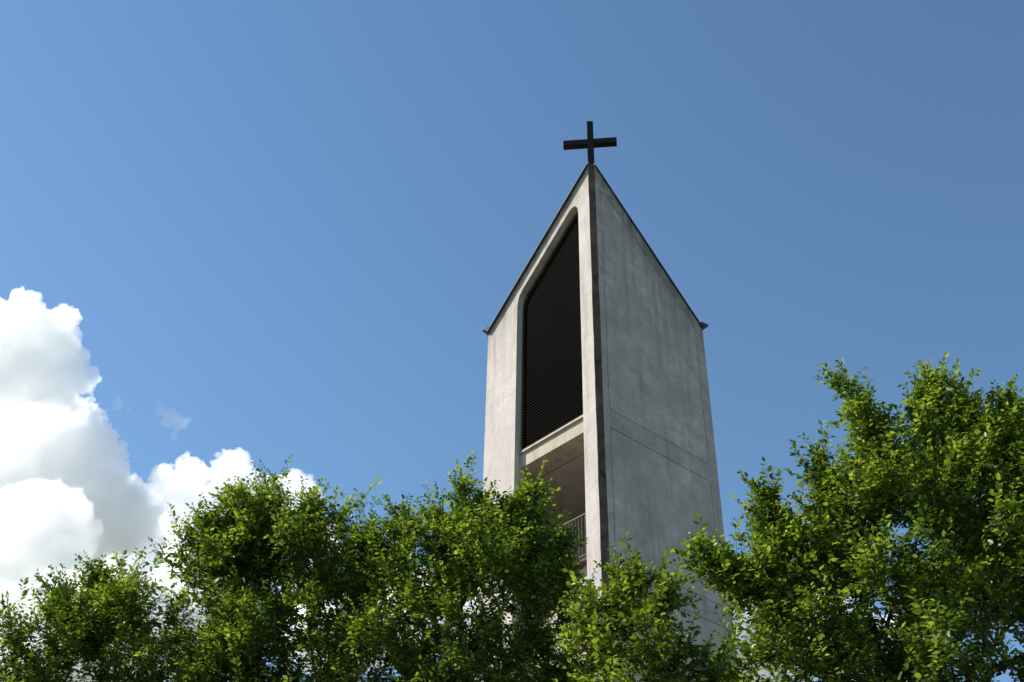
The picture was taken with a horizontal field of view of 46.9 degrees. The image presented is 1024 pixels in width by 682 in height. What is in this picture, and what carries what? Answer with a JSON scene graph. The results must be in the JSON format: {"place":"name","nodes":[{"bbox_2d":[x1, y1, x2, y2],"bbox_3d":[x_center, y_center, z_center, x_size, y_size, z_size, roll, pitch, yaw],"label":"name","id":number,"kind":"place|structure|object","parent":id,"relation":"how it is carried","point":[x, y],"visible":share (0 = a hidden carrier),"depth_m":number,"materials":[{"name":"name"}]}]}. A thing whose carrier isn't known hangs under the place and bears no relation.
{"place":"outdoors","nodes":[
{"label":"outdoors","id":0,"kind":"place"},
{"bbox_2d":[0,0,1023,681],"label":"sky","id":1,"kind":"structure","parent":0,"point":[234,234],"materials":[{"name":"blue"}]},
{"label":"pavement","id":2,"kind":"structure","parent":0,"visible":0},
{"bbox_2d":[476,121,736,681],"bbox_3d":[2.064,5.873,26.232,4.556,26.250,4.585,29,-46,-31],"label":"church tower","id":3,"kind":"structure","parent":2,"relation":"on","point":[597,392],"depth_m":28.45,"materials":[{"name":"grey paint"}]},
{"label":"ground","id":4,"kind":"structure","parent":0,"visible":0},
{"bbox_2d":[0,546,229,681],"bbox_3d":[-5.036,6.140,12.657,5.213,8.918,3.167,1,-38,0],"label":"hornbeam tree","id":5,"kind":"object","parent":4,"relation":"on","point":[97,618],"visible":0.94,"depth_m":14.34,"materials":[{"name":"green plant"}]},
{"bbox_2d":[132,455,418,681],"bbox_3d":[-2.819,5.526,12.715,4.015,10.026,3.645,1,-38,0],"label":"hornbeam tree","id":6,"kind":"object","parent":4,"relation":"on","point":[254,543],"visible":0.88,"depth_m":14.38,"materials":[{"name":"green plant"}]},
{"bbox_2d":[304,450,629,681],"bbox_3d":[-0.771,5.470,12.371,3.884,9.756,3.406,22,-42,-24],"label":"hornbeam tree","id":7,"kind":"object","parent":4,"relation":"on","point":[466,559],"visible":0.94,"depth_m":13.59,"materials":[{"name":"green plant"}]},
{"bbox_2d":[550,530,744,681],"bbox_3d":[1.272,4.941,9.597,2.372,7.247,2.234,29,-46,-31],"label":"hornbeam tree","id":8,"kind":"object","parent":4,"relation":"on","point":[639,599],"visible":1,"depth_m":11.10,"materials":[{"name":"green plant"}]},
{"bbox_2d":[670,351,1023,681],"bbox_3d":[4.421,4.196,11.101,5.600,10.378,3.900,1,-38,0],"label":"hornbeam tree","id":9,"kind":"object","parent":4,"relation":"on","point":[952,468],"visible":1,"depth_m":12.38,"materials":[{"name":"green plant"}]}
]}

